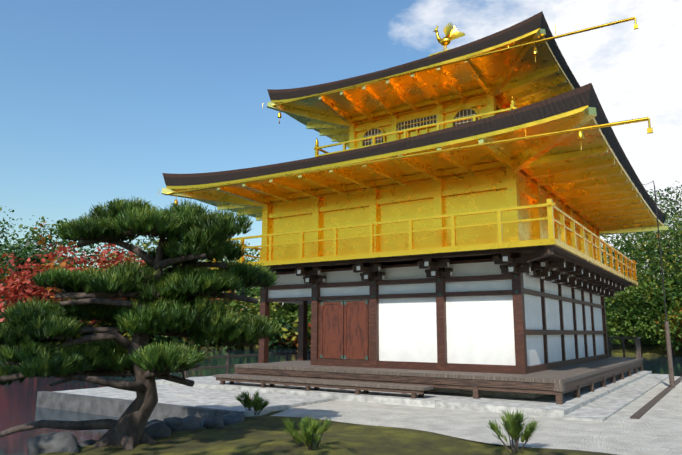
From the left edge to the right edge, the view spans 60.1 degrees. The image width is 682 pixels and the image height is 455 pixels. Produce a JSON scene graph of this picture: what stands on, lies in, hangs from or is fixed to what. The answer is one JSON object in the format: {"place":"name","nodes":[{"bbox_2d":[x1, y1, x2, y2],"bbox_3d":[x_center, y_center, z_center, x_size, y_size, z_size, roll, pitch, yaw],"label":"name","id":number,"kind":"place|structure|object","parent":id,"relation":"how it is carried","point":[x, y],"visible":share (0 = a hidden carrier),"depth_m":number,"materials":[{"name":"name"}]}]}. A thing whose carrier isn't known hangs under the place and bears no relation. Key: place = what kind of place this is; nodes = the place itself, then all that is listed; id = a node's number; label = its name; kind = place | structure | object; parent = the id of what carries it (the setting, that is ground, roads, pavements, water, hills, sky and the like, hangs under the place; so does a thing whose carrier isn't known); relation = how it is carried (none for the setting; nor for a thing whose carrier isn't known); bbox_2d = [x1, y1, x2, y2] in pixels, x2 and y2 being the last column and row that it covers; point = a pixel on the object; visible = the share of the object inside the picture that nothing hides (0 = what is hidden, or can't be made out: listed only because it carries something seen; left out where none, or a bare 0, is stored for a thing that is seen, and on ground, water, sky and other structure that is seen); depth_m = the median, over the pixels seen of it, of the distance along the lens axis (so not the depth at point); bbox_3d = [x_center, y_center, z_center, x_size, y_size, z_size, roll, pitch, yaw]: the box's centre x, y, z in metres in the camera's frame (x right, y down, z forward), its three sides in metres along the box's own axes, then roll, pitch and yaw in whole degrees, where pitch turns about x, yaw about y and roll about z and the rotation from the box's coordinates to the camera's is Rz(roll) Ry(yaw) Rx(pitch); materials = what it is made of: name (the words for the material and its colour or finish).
{"place":"outdoors","nodes":[
{"label":"outdoors","id":0,"kind":"place"},
{"bbox_2d":[0,345,681,454],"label":"pond water","id":1,"kind":"structure","parent":0,"point":[18,400],"depth_m":20.37,"materials":[{"name":"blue liquid"}]},
{"bbox_2d":[108,242,209,270],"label":"tree","id":2,"kind":"object","parent":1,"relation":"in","point":[147,252],"depth_m":79.72,"materials":[{"name":"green plant"}]},
{"bbox_2d":[180,260,241,309],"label":"tree","id":3,"kind":"object","parent":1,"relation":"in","point":[229,291],"depth_m":71.44,"materials":[{"name":"green plant"}]},
{"bbox_2d":[209,250,259,316],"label":"tree","id":4,"kind":"object","parent":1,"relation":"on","point":[245,260],"depth_m":83.37,"materials":[{"name":"green plant"}]},
{"bbox_2d":[223,254,293,315],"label":"tree","id":5,"kind":"object","parent":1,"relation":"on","point":[247,290],"visible":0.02,"depth_m":76.41,"materials":[{"name":"green plant"}]},
{"bbox_2d":[0,0,681,309],"label":"sky","id":6,"kind":"structure","parent":0,"point":[100,99],"materials":[{"name":"blue"}]},
{"bbox_2d":[1,307,681,454],"bbox_3d":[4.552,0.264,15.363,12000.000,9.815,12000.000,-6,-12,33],"label":"ground","id":7,"kind":"structure","parent":0,"point":[265,434],"depth_m":9.25,"materials":[{"name":"green plant"}]},
{"bbox_2d":[0,231,20,299],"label":"tree","id":8,"kind":"object","parent":7,"relation":"on","point":[5,247],"visible":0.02,"depth_m":71.81,"materials":[{"name":"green plant"}]},
{"bbox_2d":[0,239,59,341],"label":"tree","id":9,"kind":"object","parent":7,"relation":"on","point":[24,256],"visible":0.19,"depth_m":54.34,"materials":[{"name":"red plant"}]},
{"bbox_2d":[0,206,62,260],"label":"tree","id":10,"kind":"object","parent":7,"relation":"on","point":[3,228],"visible":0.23,"depth_m":85.50,"materials":[{"name":"green plant"}]},
{"bbox_2d":[0,247,82,312],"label":"tree","id":11,"kind":"object","parent":7,"relation":"on","point":[10,252],"visible":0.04,"depth_m":60.77,"materials":[{"name":"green plant"}]},
{"bbox_2d":[0,252,111,345],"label":"tree","id":12,"kind":"object","parent":7,"relation":"on","point":[12,285],"visible":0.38,"depth_m":49.38,"materials":[{"name":"red plant"}]},
{"bbox_2d":[2,215,109,269],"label":"tree","id":13,"kind":"object","parent":7,"relation":"on","point":[37,236],"visible":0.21,"depth_m":79.10,"materials":[{"name":"green plant"}]},
{"bbox_2d":[0,222,145,340],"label":"tree","id":14,"kind":"object","parent":7,"relation":"on","point":[83,260],"visible":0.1,"depth_m":56.85,"materials":[{"name":"red plant"}]},
{"bbox_2d":[25,218,132,268],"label":"tree","id":15,"kind":"object","parent":7,"relation":"on","point":[67,244],"visible":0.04,"depth_m":81.19,"materials":[{"name":"green plant"}]},
{"bbox_2d":[75,252,143,325],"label":"tree","id":16,"kind":"object","parent":7,"relation":"on","point":[114,255],"depth_m":65.95,"materials":[{"name":"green plant"}]},
{"bbox_2d":[75,235,180,268],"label":"tree","id":17,"kind":"object","parent":7,"relation":"on","point":[152,240],"visible":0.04,"depth_m":85.50,"materials":[{"name":"red plant"}]},
{"bbox_2d":[26,411,245,454],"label":"shore rocks","id":18,"kind":"object","parent":7,"relation":"on","point":[63,441],"visible":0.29,"depth_m":9.69,"materials":[{"name":"grey stone"}]},
{"bbox_2d":[0,197,285,449],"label":"pine tree","id":19,"kind":"object","parent":7,"relation":"on","point":[176,300],"visible":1,"depth_m":9.00,"materials":[{"name":"green plant"}]},
{"bbox_2d":[123,237,209,340],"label":"tree","id":20,"kind":"object","parent":7,"relation":"on","point":[144,247],"visible":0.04,"depth_m":85.94,"materials":[{"name":"green plant"}]},
{"bbox_2d":[203,240,256,300],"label":"tree","id":21,"kind":"object","parent":7,"relation":"on","point":[250,250],"visible":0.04,"depth_m":92.22,"materials":[{"name":"green plant"}]},
{"bbox_2d":[225,295,292,347],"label":"tree","id":22,"kind":"object","parent":7,"relation":"on","point":[253,306],"visible":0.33,"depth_m":68.83,"materials":[{"name":"green plant"}]},
{"bbox_2d":[241,286,309,336],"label":"tree","id":23,"kind":"object","parent":7,"relation":"on","point":[244,311],"visible":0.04,"depth_m":79.09,"materials":[{"name":"green plant"}]},
{"bbox_2d":[245,295,310,347],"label":"tree","id":24,"kind":"object","parent":7,"relation":"on","point":[295,313],"visible":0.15,"depth_m":72.26,"materials":[{"name":"green plant"}]},
{"bbox_2d":[281,303,310,334],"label":"tree","id":25,"kind":"object","parent":7,"relation":"on","point":[289,308],"visible":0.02,"depth_m":76.97,"materials":[{"name":"green plant"}]},
{"bbox_2d":[1,310,679,350],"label":"bank shrubs","id":26,"kind":"object","parent":7,"relation":"on","point":[292,334],"visible":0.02,"depth_m":67.76,"materials":[{"name":"green plant"}]},
{"bbox_2d":[36,370,681,421],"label":"stone platform","id":27,"kind":"structure","parent":7,"relation":"on","point":[211,397],"depth_m":14.51,"materials":[{"name":"stone"}]},
{"bbox_2d":[184,350,310,377],"bbox_3d":[-1.549,5.890,25.408,0.190,1.150,13.590,-6,-12,33],"label":"pond fence","id":28,"kind":"object","parent":27,"relation":"on","point":[227,365],"visible":0.15,"depth_m":21.53,"materials":[{"name":"brown wood"}]},
{"bbox_2d":[158,11,668,404],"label":"golden pavilion","id":29,"kind":"structure","parent":27,"relation":"on","point":[446,220],"depth_m":17.16,"materials":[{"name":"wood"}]},
{"bbox_2d":[607,337,641,358],"bbox_3d":[11.745,5.008,24.612,1.350,0.861,1.300,-6,-12,33],"label":"deck rail","id":30,"kind":"object","parent":29,"relation":"on","point":[638,348],"visible":0.98,"depth_m":24.83,"materials":[{"name":"brown wood"}]},
{"bbox_2d":[635,180,674,387],"bbox_3d":[9.505,1.583,18.131,0.148,6.729,3.200,-9,-13,41],"label":"lightning pole","id":31,"kind":"object","parent":27,"relation":"on","point":[669,357],"visible":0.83,"depth_m":18.91,"materials":[{"name":"brown wood"}]},
{"bbox_2d":[235,390,539,452],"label":"small shrubs","id":32,"kind":"object","parent":7,"relation":"on","point":[310,429],"visible":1,"depth_m":8.65,"materials":[{"name":"green plant"}]},
{"bbox_2d":[602,246,675,344],"bbox_3d":[27.684,7.064,59.208,12.775,9.890,13.594,-6,-12,33],"label":"tree","id":33,"kind":"object","parent":7,"relation":"on","point":[638,272],"visible":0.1,"depth_m":56.02,"materials":[{"name":"green plant"}]},
{"bbox_2d":[605,280,674,346],"bbox_3d":[28.258,8.430,57.874,9.664,7.064,9.754,4,-11,-18],"label":"tree","id":34,"kind":"object","parent":7,"relation":"on","point":[626,311],"visible":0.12,"depth_m":54.60,"materials":[{"name":"green plant"}]},
{"bbox_2d":[601,205,681,296],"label":"tree","id":35,"kind":"object","parent":7,"relation":"on","point":[661,240],"visible":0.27,"depth_m":56.74,"materials":[{"name":"green plant"}]},
{"bbox_2d":[601,217,681,332],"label":"tree","id":36,"kind":"object","parent":7,"relation":"on","point":[630,249],"visible":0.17,"depth_m":59.38,"materials":[{"name":"green plant"}]},
{"bbox_2d":[601,188,681,268],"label":"tree","id":37,"kind":"object","parent":7,"relation":"on","point":[658,205],"visible":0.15,"depth_m":75.80,"materials":[{"name":"green plant"}]},
{"bbox_2d":[606,303,677,347],"bbox_3d":[27.664,9.526,55.702,8.908,4.888,8.889,-6,-12,33],"label":"tree","id":38,"kind":"object","parent":7,"relation":"on","point":[611,330],"visible":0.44,"depth_m":53.75,"materials":[{"name":"green plant"}]},
{"bbox_2d":[603,228,681,302],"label":"tree","id":39,"kind":"object","parent":7,"relation":"on","point":[647,255],"visible":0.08,"depth_m":67.05,"materials":[{"name":"green plant"}]},
{"bbox_2d":[605,262,681,348],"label":"tree","id":40,"kind":"object","parent":7,"relation":"on","point":[628,291],"visible":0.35,"depth_m":53.68,"materials":[{"name":"green plant"}]},
{"bbox_2d":[613,297,681,355],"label":"tree","id":41,"kind":"object","parent":7,"relation":"on","point":[672,331],"visible":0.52,"depth_m":51.93,"materials":[{"name":"green plant"}]},
{"bbox_2d":[615,185,681,273],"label":"tree","id":42,"kind":"object","parent":7,"relation":"on","point":[670,204],"visible":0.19,"depth_m":72.03,"materials":[{"name":"green plant"}]},
{"bbox_2d":[622,270,681,339],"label":"tree","id":43,"kind":"object","parent":7,"relation":"on","point":[667,294],"visible":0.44,"depth_m":52.82,"materials":[{"name":"green plant"}]},
{"bbox_2d":[625,211,681,302],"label":"tree","id":44,"kind":"object","parent":7,"relation":"on","point":[671,255],"visible":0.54,"depth_m":55.88,"materials":[{"name":"green plant"}]},
{"bbox_2d":[639,181,681,270],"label":"tree","id":45,"kind":"object","parent":7,"relation":"on","point":[670,210],"visible":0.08,"depth_m":81.86,"materials":[{"name":"green plant"}]},
{"bbox_2d":[652,202,681,276],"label":"tree","id":46,"kind":"object","parent":7,"relation":"on","point":[680,221],"visible":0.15,"depth_m":59.01,"materials":[{"name":"green plant"}]},
{"bbox_2d":[652,265,681,307],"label":"tree","id":47,"kind":"object","parent":7,"relation":"on","point":[671,283],"visible":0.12,"depth_m":53.99,"materials":[{"name":"green plant"}]},
{"bbox_2d":[655,306,681,341],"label":"tree","id":48,"kind":"object","parent":7,"relation":"on","point":[674,320],"visible":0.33,"depth_m":51.51,"materials":[{"name":"green plant"}]},
{"bbox_2d":[271,376,681,454],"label":"gravel path","id":49,"kind":"structure","parent":0,"point":[656,429],"depth_m":11.17,"materials":[{"name":"white gravel"}]}
]}

